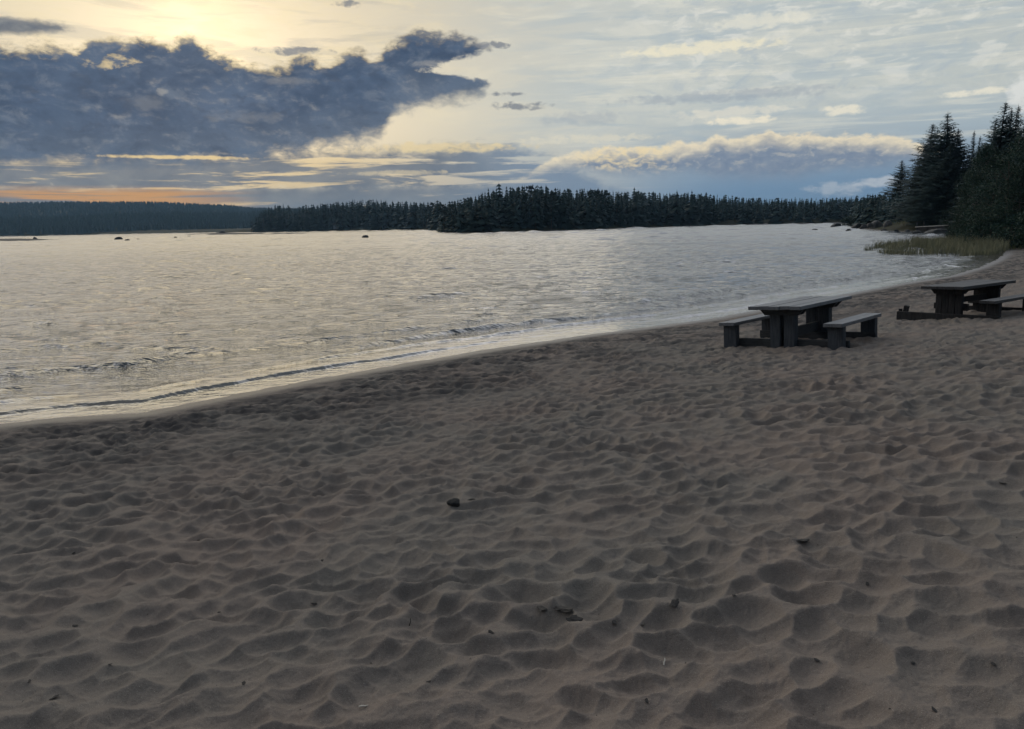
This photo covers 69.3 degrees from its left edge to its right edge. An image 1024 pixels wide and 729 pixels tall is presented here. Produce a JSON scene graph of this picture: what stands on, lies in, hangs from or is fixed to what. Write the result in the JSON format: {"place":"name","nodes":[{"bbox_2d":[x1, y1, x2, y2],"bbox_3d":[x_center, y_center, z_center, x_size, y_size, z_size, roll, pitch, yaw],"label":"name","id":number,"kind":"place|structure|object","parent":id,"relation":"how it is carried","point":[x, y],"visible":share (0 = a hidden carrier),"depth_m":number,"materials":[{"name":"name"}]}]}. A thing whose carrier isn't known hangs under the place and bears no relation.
{"place":"outdoors","nodes":[
{"label":"outdoors","id":0,"kind":"place"},
{"bbox_2d":[0,239,59,240],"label":"sandbar","id":1,"kind":"structure","parent":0,"point":[24,239],"depth_m":320.02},
{"bbox_2d":[185,233,297,234],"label":"gravel spit","id":2,"kind":"structure","parent":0,"point":[238,233],"depth_m":476.22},
{"bbox_2d":[0,223,1004,423],"bbox_3d":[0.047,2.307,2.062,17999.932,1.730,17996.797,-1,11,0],"label":"lake water","id":3,"kind":"structure","parent":0,"point":[104,324],"depth_m":29.08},
{"bbox_2d":[916,222,955,232],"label":"jetty","id":4,"kind":"object","parent":3,"relation":"in","point":[923,228],"visible":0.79,"depth_m":117.57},
{"bbox_2d":[0,206,1023,728],"bbox_3d":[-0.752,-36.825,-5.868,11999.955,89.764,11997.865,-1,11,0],"label":"ground","id":5,"kind":"structure","parent":0,"point":[886,460],"depth_m":4.61,"materials":[{"name":"sand"}]},
{"bbox_2d":[0,200,284,219],"bbox_3d":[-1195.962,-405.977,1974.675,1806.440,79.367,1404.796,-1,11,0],"label":"ridge forest","id":6,"kind":"object","parent":5,"relation":"on","point":[13,209],"visible":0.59,"depth_m":2007.04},
{"bbox_2d":[0,207,315,235],"bbox_3d":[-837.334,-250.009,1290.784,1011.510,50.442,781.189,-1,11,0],"label":"lowland forest","id":7,"kind":"object","parent":5,"relation":"on","point":[90,223],"visible":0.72,"depth_m":1348.94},
{"bbox_2d":[264,211,272,231],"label":"conifer tree","id":8,"kind":"object","parent":5,"relation":"on","point":[268,228],"visible":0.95,"depth_m":777.90,"materials":[{"name":"green plant"}]},
{"bbox_2d":[271,208,286,231],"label":"conifer tree","id":9,"kind":"object","parent":5,"relation":"on","point":[278,219],"visible":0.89,"depth_m":766.30,"materials":[{"name":"green plant"}]},
{"bbox_2d":[284,210,293,231],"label":"conifer tree","id":10,"kind":"object","parent":5,"relation":"on","point":[289,226],"visible":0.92,"depth_m":757.82,"materials":[{"name":"green plant"}]},
{"bbox_2d":[301,205,311,231],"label":"conifer tree","id":11,"kind":"object","parent":5,"relation":"on","point":[307,223],"visible":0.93,"depth_m":744.41,"materials":[{"name":"green plant"}]},
{"bbox_2d":[310,204,315,230],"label":"conifer tree","id":12,"kind":"object","parent":5,"relation":"on","point":[312,217],"visible":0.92,"depth_m":740.26,"materials":[{"name":"green plant"}]},
{"bbox_2d":[322,210,328,230],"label":"conifer tree","id":13,"kind":"object","parent":5,"relation":"on","point":[326,224],"visible":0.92,"depth_m":735.39,"materials":[{"name":"green plant"}]},
{"bbox_2d":[335,205,342,229],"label":"conifer tree","id":14,"kind":"object","parent":5,"relation":"on","point":[339,225],"visible":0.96,"depth_m":718.21,"materials":[{"name":"green plant"}]},
{"bbox_2d":[361,200,371,229],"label":"conifer tree","id":15,"kind":"object","parent":5,"relation":"on","point":[367,216],"visible":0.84,"depth_m":687.63,"materials":[{"name":"green plant"}]},
{"bbox_2d":[367,202,380,229],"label":"conifer tree","id":16,"kind":"object","parent":5,"relation":"on","point":[372,217],"visible":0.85,"depth_m":676.47,"materials":[{"name":"green plant"}]},
{"bbox_2d":[371,204,380,229],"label":"conifer tree","id":17,"kind":"object","parent":5,"relation":"on","point":[376,222],"visible":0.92,"depth_m":675.72,"materials":[{"name":"green plant"}]},
{"bbox_2d":[379,202,388,229],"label":"conifer tree","id":18,"kind":"object","parent":5,"relation":"on","point":[384,217],"visible":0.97,"depth_m":667.63,"materials":[{"name":"green plant"}]},
{"bbox_2d":[386,204,399,229],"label":"conifer tree","id":19,"kind":"object","parent":5,"relation":"on","point":[396,223],"visible":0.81,"depth_m":646.30,"materials":[{"name":"green plant"}]},
{"bbox_2d":[399,201,409,227],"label":"conifer tree","id":20,"kind":"object","parent":5,"relation":"on","point":[406,210],"visible":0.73,"depth_m":627.98,"materials":[{"name":"green plant"}]},
{"bbox_2d":[404,204,416,229],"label":"conifer tree","id":21,"kind":"object","parent":5,"relation":"on","point":[410,218],"visible":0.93,"depth_m":598.62,"materials":[{"name":"green plant"}]},
{"bbox_2d":[438,204,448,231],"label":"broadleaf tree","id":22,"kind":"object","parent":5,"relation":"on","point":[443,211],"visible":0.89,"depth_m":299.95,"materials":[{"name":"green plant"}]},
{"bbox_2d":[446,498,459,506],"bbox_3d":[-0.431,1.013,5.414,0.096,0.073,0.100,-6,12,-23],"label":"stone","id":23,"kind":"object","parent":5,"relation":"on","point":[454,502],"visible":1,"depth_m":5.38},
{"bbox_2d":[449,204,457,231],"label":"conifer tree","id":24,"kind":"object","parent":5,"relation":"on","point":[453,222],"visible":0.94,"depth_m":275.78,"materials":[{"name":"green plant"}]},
{"bbox_2d":[453,203,463,232],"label":"conifer tree","id":25,"kind":"object","parent":5,"relation":"on","point":[459,224],"visible":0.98,"depth_m":270.89,"materials":[{"name":"green plant"}]},
{"bbox_2d":[453,200,467,230],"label":"conifer tree","id":26,"kind":"object","parent":5,"relation":"on","point":[463,215],"visible":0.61,"depth_m":275.09,"materials":[{"name":"green plant"}]},
{"bbox_2d":[461,198,481,231],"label":"conifer tree","id":27,"kind":"object","parent":5,"relation":"on","point":[470,219],"visible":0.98,"depth_m":269.18,"materials":[{"name":"green plant"}]},
{"bbox_2d":[468,195,493,231],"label":"conifer tree","id":28,"kind":"object","parent":5,"relation":"on","point":[481,222],"visible":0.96,"depth_m":268.33,"materials":[{"name":"green plant"}]},
{"bbox_2d":[483,189,499,231],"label":"conifer tree","id":29,"kind":"object","parent":5,"relation":"on","point":[488,213],"visible":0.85,"depth_m":270.76,"materials":[{"name":"green plant"}]},
{"bbox_2d":[490,200,502,230],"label":"conifer tree","id":30,"kind":"object","parent":5,"relation":"on","point":[496,224],"visible":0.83,"depth_m":272.95,"materials":[{"name":"green plant"}]},
{"bbox_2d":[492,184,506,220],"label":"conifer tree","id":31,"kind":"object","parent":5,"relation":"on","point":[499,196],"visible":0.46,"depth_m":291.51,"materials":[{"name":"green plant"}]},
{"bbox_2d":[4,404,1016,728],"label":"litter","id":32,"kind":"object","parent":5,"relation":"on","point":[666,546],"visible":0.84,"depth_m":3.49,"materials":[{"name":"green plant"}]},
{"bbox_2d":[507,199,521,229],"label":"conifer tree","id":33,"kind":"object","parent":5,"relation":"on","point":[511,223],"visible":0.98,"depth_m":278.73,"materials":[{"name":"green plant"}]},
{"bbox_2d":[509,202,522,228],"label":"conifer tree","id":34,"kind":"object","parent":5,"relation":"on","point":[515,224],"visible":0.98,"depth_m":278.19,"materials":[{"name":"green plant"}]},
{"bbox_2d":[519,185,543,217],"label":"broadleaf tree","id":35,"kind":"object","parent":5,"relation":"on","point":[530,191],"visible":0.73,"depth_m":285.92,"materials":[{"name":"green plant"}]},
{"bbox_2d":[529,191,541,228],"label":"conifer tree","id":36,"kind":"object","parent":5,"relation":"on","point":[535,221],"visible":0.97,"depth_m":283.01,"materials":[{"name":"green plant"}]},
{"bbox_2d":[527,189,546,226],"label":"conifer tree","id":37,"kind":"object","parent":5,"relation":"on","point":[537,199],"visible":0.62,"depth_m":286.43,"materials":[{"name":"green plant"}]},
{"bbox_2d":[536,197,543,229],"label":"conifer tree","id":38,"kind":"object","parent":5,"relation":"on","point":[540,214],"visible":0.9,"depth_m":285.51,"materials":[{"name":"green plant"}]},
{"bbox_2d":[541,187,557,226],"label":"conifer tree","id":39,"kind":"object","parent":5,"relation":"on","point":[546,219],"visible":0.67,"depth_m":292.29,"materials":[{"name":"green plant"}]},
{"bbox_2d":[543,191,557,228],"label":"broadleaf tree","id":40,"kind":"object","parent":5,"relation":"on","point":[550,203],"visible":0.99,"depth_m":287.47,"materials":[{"name":"green plant"}]},
{"bbox_2d":[553,192,563,227],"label":"conifer tree","id":41,"kind":"object","parent":5,"relation":"on","point":[559,198],"visible":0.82,"depth_m":296.26,"materials":[{"name":"green plant"}]},
{"bbox_2d":[554,605,572,611],"bbox_3d":[0.242,1.167,3.543,0.123,0.017,0.068,-4,2,37],"label":"bark chip","id":42,"kind":"object","parent":5,"relation":"on","point":[560,608],"visible":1,"depth_m":3.52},
{"bbox_2d":[558,195,570,229],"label":"conifer tree","id":43,"kind":"object","parent":5,"relation":"on","point":[564,218],"visible":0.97,"depth_m":295.43,"materials":[{"name":"green plant"}]},
{"bbox_2d":[564,197,575,229],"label":"conifer tree","id":44,"kind":"object","parent":5,"relation":"on","point":[569,225],"visible":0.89,"depth_m":296.25,"materials":[{"name":"green plant"}]},
{"bbox_2d":[566,615,583,621],"bbox_3d":[0.286,1.165,3.390,0.083,0.012,0.053,4,28,4],"label":"bark chip","id":45,"kind":"object","parent":5,"relation":"on","point":[573,618],"visible":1,"depth_m":3.39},
{"bbox_2d":[570,198,581,228],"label":"conifer tree","id":46,"kind":"object","parent":5,"relation":"on","point":[575,218],"visible":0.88,"depth_m":303.21,"materials":[{"name":"green plant"}]},
{"bbox_2d":[254,185,907,232],"bbox_3d":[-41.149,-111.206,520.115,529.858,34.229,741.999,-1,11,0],"label":"opposite forest","id":47,"kind":"object","parent":5,"relation":"on","point":[513,194],"visible":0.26,"depth_m":420.45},
{"bbox_2d":[579,193,593,225],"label":"conifer tree","id":48,"kind":"object","parent":5,"relation":"on","point":[581,220],"visible":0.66,"depth_m":312.20,"materials":[{"name":"green plant"}]},
{"bbox_2d":[581,198,594,228],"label":"conifer tree","id":49,"kind":"object","parent":5,"relation":"on","point":[587,219],"visible":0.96,"depth_m":309.01,"materials":[{"name":"green plant"}]},
{"bbox_2d":[589,191,605,228],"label":"conifer tree","id":50,"kind":"object","parent":5,"relation":"on","point":[595,218],"visible":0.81,"depth_m":312.55,"materials":[{"name":"green plant"}]},
{"bbox_2d":[595,196,604,228],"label":"conifer tree","id":51,"kind":"object","parent":5,"relation":"on","point":[599,211],"visible":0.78,"depth_m":316.52,"materials":[{"name":"green plant"}]},
{"bbox_2d":[594,190,606,218],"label":"broadleaf tree","id":52,"kind":"object","parent":5,"relation":"on","point":[596,196],"visible":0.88,"depth_m":316.60,"materials":[{"name":"green plant"}]},
{"bbox_2d":[595,192,613,216],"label":"broadleaf tree","id":53,"kind":"object","parent":5,"relation":"on","point":[607,200],"visible":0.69,"depth_m":328.75,"materials":[{"name":"green plant"}]},
{"bbox_2d":[600,202,608,227],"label":"conifer tree","id":54,"kind":"object","parent":5,"relation":"on","point":[603,214],"visible":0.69,"depth_m":321.74,"materials":[{"name":"green plant"}]},
{"bbox_2d":[617,193,626,226],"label":"conifer tree","id":55,"kind":"object","parent":5,"relation":"on","point":[621,214],"visible":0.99,"depth_m":337.61,"materials":[{"name":"green plant"}]},
{"bbox_2d":[624,193,634,224],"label":"conifer tree","id":56,"kind":"object","parent":5,"relation":"on","point":[626,206],"visible":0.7,"depth_m":348.82,"materials":[{"name":"green plant"}]},
{"bbox_2d":[625,199,635,226],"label":"conifer tree","id":57,"kind":"object","parent":5,"relation":"on","point":[629,219],"visible":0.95,"depth_m":342.06,"materials":[{"name":"green plant"}]},
{"bbox_2d":[631,192,642,226],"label":"conifer tree","id":58,"kind":"object","parent":5,"relation":"on","point":[636,206],"visible":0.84,"depth_m":347.60,"materials":[{"name":"green plant"}]},
{"bbox_2d":[637,200,650,226],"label":"conifer tree","id":59,"kind":"object","parent":5,"relation":"on","point":[643,218],"visible":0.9,"depth_m":349.87,"materials":[{"name":"green plant"}]},
{"bbox_2d":[640,193,652,224],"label":"conifer tree","id":60,"kind":"object","parent":5,"relation":"on","point":[643,196],"visible":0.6,"depth_m":358.21,"materials":[{"name":"green plant"}]},
{"bbox_2d":[648,192,657,214],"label":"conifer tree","id":61,"kind":"object","parent":5,"relation":"on","point":[653,194],"visible":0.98,"depth_m":363.65,"materials":[{"name":"green plant"}]},
{"bbox_2d":[656,204,665,225],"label":"conifer tree","id":62,"kind":"object","parent":5,"relation":"on","point":[660,223],"visible":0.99,"depth_m":364.82,"materials":[{"name":"green plant"}]},
{"bbox_2d":[663,196,673,224],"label":"conifer tree","id":63,"kind":"object","parent":5,"relation":"on","point":[668,221],"visible":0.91,"depth_m":373.47,"materials":[{"name":"green plant"}]},
{"bbox_2d":[669,192,690,226],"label":"conifer tree","id":64,"kind":"object","parent":5,"relation":"on","point":[675,217],"visible":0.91,"depth_m":377.04,"materials":[{"name":"green plant"}]},
{"bbox_2d":[684,192,704,225],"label":"conifer tree","id":65,"kind":"object","parent":5,"relation":"on","point":[690,211],"visible":0.91,"depth_m":384.22,"materials":[{"name":"green plant"}]},
{"bbox_2d":[701,195,715,224],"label":"conifer tree","id":66,"kind":"object","parent":5,"relation":"on","point":[704,213],"visible":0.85,"depth_m":396.47,"materials":[{"name":"green plant"}]},
{"bbox_2d":[704,198,712,224],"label":"conifer tree","id":67,"kind":"object","parent":5,"relation":"on","point":[709,209],"visible":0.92,"depth_m":396.67,"materials":[{"name":"green plant"}]},
{"bbox_2d":[736,203,748,224],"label":"conifer tree","id":68,"kind":"object","parent":5,"relation":"on","point":[741,218],"visible":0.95,"depth_m":402.33,"materials":[{"name":"green plant"}]},
{"bbox_2d":[741,200,752,223],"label":"conifer tree","id":69,"kind":"object","parent":5,"relation":"on","point":[749,217],"visible":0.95,"depth_m":402.14,"materials":[{"name":"green plant"}]},
{"bbox_2d":[754,204,763,223],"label":"conifer tree","id":70,"kind":"object","parent":5,"relation":"on","point":[759,220],"visible":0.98,"depth_m":401.53,"materials":[{"name":"green plant"}]},
{"bbox_2d":[768,200,783,223],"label":"conifer tree","id":71,"kind":"object","parent":5,"relation":"on","point":[776,218],"visible":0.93,"depth_m":396.78,"materials":[{"name":"green plant"}]},
{"bbox_2d":[792,200,804,222],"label":"conifer tree","id":72,"kind":"object","parent":5,"relation":"on","point":[799,215],"visible":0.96,"depth_m":386.65,"materials":[{"name":"green plant"}]},
{"bbox_2d":[719,296,881,349],"bbox_3d":[5.373,-0.746,13.707,2.214,0.870,2.456,4,11,43],"label":"picnic table","id":73,"kind":"object","parent":5,"relation":"on","point":[780,325],"visible":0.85,"depth_m":13.42,"materials":[{"name":"grey wood"}]},
{"bbox_2d":[803,202,815,222],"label":"conifer tree","id":74,"kind":"object","parent":5,"relation":"on","point":[808,218],"visible":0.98,"depth_m":382.41,"materials":[{"name":"green plant"}]},
{"bbox_2d":[831,199,843,218],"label":"conifer tree","id":75,"kind":"object","parent":5,"relation":"on","point":[836,214],"visible":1,"depth_m":396.39,"materials":[{"name":"green plant"}]},
{"bbox_2d":[839,215,855,225],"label":"boulder","id":76,"kind":"object","parent":5,"relation":"on","point":[847,221],"visible":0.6,"depth_m":243.63,"materials":[{"name":"grey stone"}]},
{"bbox_2d":[860,195,875,224],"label":"conifer tree","id":77,"kind":"object","parent":5,"relation":"on","point":[869,218],"visible":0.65,"depth_m":187.50,"materials":[{"name":"green plant"}]},
{"bbox_2d":[869,220,882,228],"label":"boulder","id":78,"kind":"object","parent":5,"relation":"on","point":[877,223],"visible":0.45,"depth_m":163.51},
{"bbox_2d":[871,198,880,221],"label":"conifer tree","id":79,"kind":"object","parent":5,"relation":"on","point":[877,214],"visible":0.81,"depth_m":176.31,"materials":[{"name":"green plant"}]},
{"bbox_2d":[876,161,909,209],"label":"spruce tree","id":80,"kind":"object","parent":5,"relation":"on","point":[898,183],"visible":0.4,"depth_m":186.67,"materials":[{"name":"green plant"}]},
{"bbox_2d":[895,153,927,217],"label":"spruce tree","id":81,"kind":"object","parent":5,"relation":"on","point":[910,194],"visible":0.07,"depth_m":144.22,"materials":[{"name":"green plant"}]},
{"bbox_2d":[876,124,963,221],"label":"spruce tree","id":82,"kind":"object","parent":5,"relation":"on","point":[923,150],"visible":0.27,"depth_m":138.87,"materials":[{"name":"green plant"}]},
{"bbox_2d":[902,166,957,226],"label":"spruce tree","id":83,"kind":"object","parent":5,"relation":"on","point":[924,202],"visible":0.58,"depth_m":130.04,"materials":[{"name":"green plant"}]},
{"bbox_2d":[893,112,971,221],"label":"spruce tree","id":84,"kind":"object","parent":5,"relation":"on","point":[942,147],"visible":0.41,"depth_m":131.44,"materials":[{"name":"green plant"}]},
{"bbox_2d":[924,229,947,233],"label":"boulder","id":85,"kind":"object","parent":5,"relation":"on","point":[936,231],"visible":0.41,"depth_m":112.21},
{"bbox_2d":[863,234,1009,255],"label":"reeds","id":86,"kind":"object","parent":5,"relation":"on","point":[937,244],"visible":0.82,"depth_m":53.64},
{"bbox_2d":[911,144,966,226],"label":"spruce tree","id":87,"kind":"object","parent":5,"relation":"on","point":[949,167],"visible":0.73,"depth_m":127.70,"materials":[{"name":"green plant"}]},
{"bbox_2d":[920,128,974,213],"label":"spruce tree","id":88,"kind":"object","parent":5,"relation":"on","point":[966,153],"visible":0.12,"depth_m":131.13,"materials":[{"name":"green plant"}]},
{"bbox_2d":[940,199,974,238],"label":"leafy tree","id":89,"kind":"object","parent":5,"relation":"on","point":[959,210],"visible":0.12,"depth_m":74.15,"materials":[{"name":"green plant"}]},
{"bbox_2d":[946,222,972,239],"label":"bush","id":90,"kind":"object","parent":5,"relation":"on","point":[957,229],"visible":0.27,"depth_m":70.21,"materials":[{"name":"green plant"}]},
{"bbox_2d":[896,279,1023,320],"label":"picnic table","id":91,"kind":"object","parent":5,"relation":"on","point":[951,298],"visible":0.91,"depth_m":16.25,"materials":[{"name":"grey wood"}]},
{"bbox_2d":[936,172,999,235],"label":"leafy tree","id":92,"kind":"object","parent":5,"relation":"on","point":[956,220],"visible":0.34,"depth_m":70.49,"materials":[{"name":"green plant"}]},
{"bbox_2d":[965,132,977,166],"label":"spruce tree","id":93,"kind":"object","parent":5,"relation":"on","point":[973,147],"visible":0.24,"depth_m":134.69,"materials":[{"name":"green plant"}]},
{"bbox_2d":[958,221,985,241],"bbox_3d":[41.105,-11.243,64.790,3.714,2.905,3.038,2,11,16],"label":"bush","id":94,"kind":"object","parent":5,"relation":"on","point":[970,231],"visible":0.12,"depth_m":64.81,"materials":[{"name":"green plant"}]},
{"bbox_2d":[950,142,1005,232],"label":"leafy tree","id":95,"kind":"object","parent":5,"relation":"on","point":[982,156],"visible":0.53,"depth_m":70.94,"materials":[{"name":"green plant"}]},
{"bbox_2d":[951,162,1018,239],"bbox_3d":[42.851,-13.824,64.960,6.398,7.565,6.917,2,11,18],"label":"leafy tree","id":96,"kind":"object","parent":5,"relation":"on","point":[981,200],"visible":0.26,"depth_m":64.88,"materials":[{"name":"green plant"}]},
{"bbox_2d":[949,103,1023,226],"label":"spruce tree","id":97,"kind":"object","parent":5,"relation":"on","point":[1000,140],"visible":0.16,"depth_m":80.70,"materials":[{"name":"green plant"}]},
{"bbox_2d":[962,216,1014,242],"bbox_3d":[40.070,-10.733,61.315,4.033,3.310,4.576,-11,14,-41],"label":"bush","id":98,"kind":"object","parent":5,"relation":"on","point":[988,231],"visible":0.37,"depth_m":61.63,"materials":[{"name":"green plant"}]},
{"bbox_2d":[960,151,1023,240],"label":"leafy tree","id":99,"kind":"object","parent":5,"relation":"on","point":[1017,177],"visible":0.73,"depth_m":60.55,"materials":[{"name":"green plant"}]},
{"bbox_2d":[968,129,1023,207],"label":"leafy tree","id":100,"kind":"object","parent":5,"relation":"on","point":[992,162],"visible":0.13,"depth_m":69.47,"materials":[{"name":"green plant"}]},
{"bbox_2d":[987,212,1023,247],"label":"bush","id":101,"kind":"object","parent":5,"relation":"on","point":[1008,223],"visible":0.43,"depth_m":57.86,"materials":[{"name":"green plant"}]},
{"bbox_2d":[988,129,1023,206],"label":"leafy tree","id":102,"kind":"object","parent":5,"relation":"on","point":[1018,152],"visible":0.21,"depth_m":67.23,"materials":[{"name":"green plant"}]},
{"bbox_2d":[991,118,1023,217],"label":"spruce tree","id":103,"kind":"object","parent":5,"relation":"on","point":[1022,123],"visible":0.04,"depth_m":78.47,"materials":[{"name":"green plant"}]},
{"bbox_2d":[992,211,1023,247],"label":"bush","id":104,"kind":"object","parent":5,"relation":"on","point":[1018,240],"visible":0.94,"depth_m":55.35,"materials":[{"name":"green plant"}]},
{"bbox_2d":[1006,105,1023,143],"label":"spruce tree","id":105,"kind":"object","parent":5,"relation":"on","point":[1017,122],"visible":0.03,"depth_m":83.20,"materials":[{"name":"green plant"}]},
{"bbox_2d":[0,0,1023,208],"label":"sky","id":106,"kind":"structure","parent":0,"point":[294,104],"materials":[{"name":"blue"}]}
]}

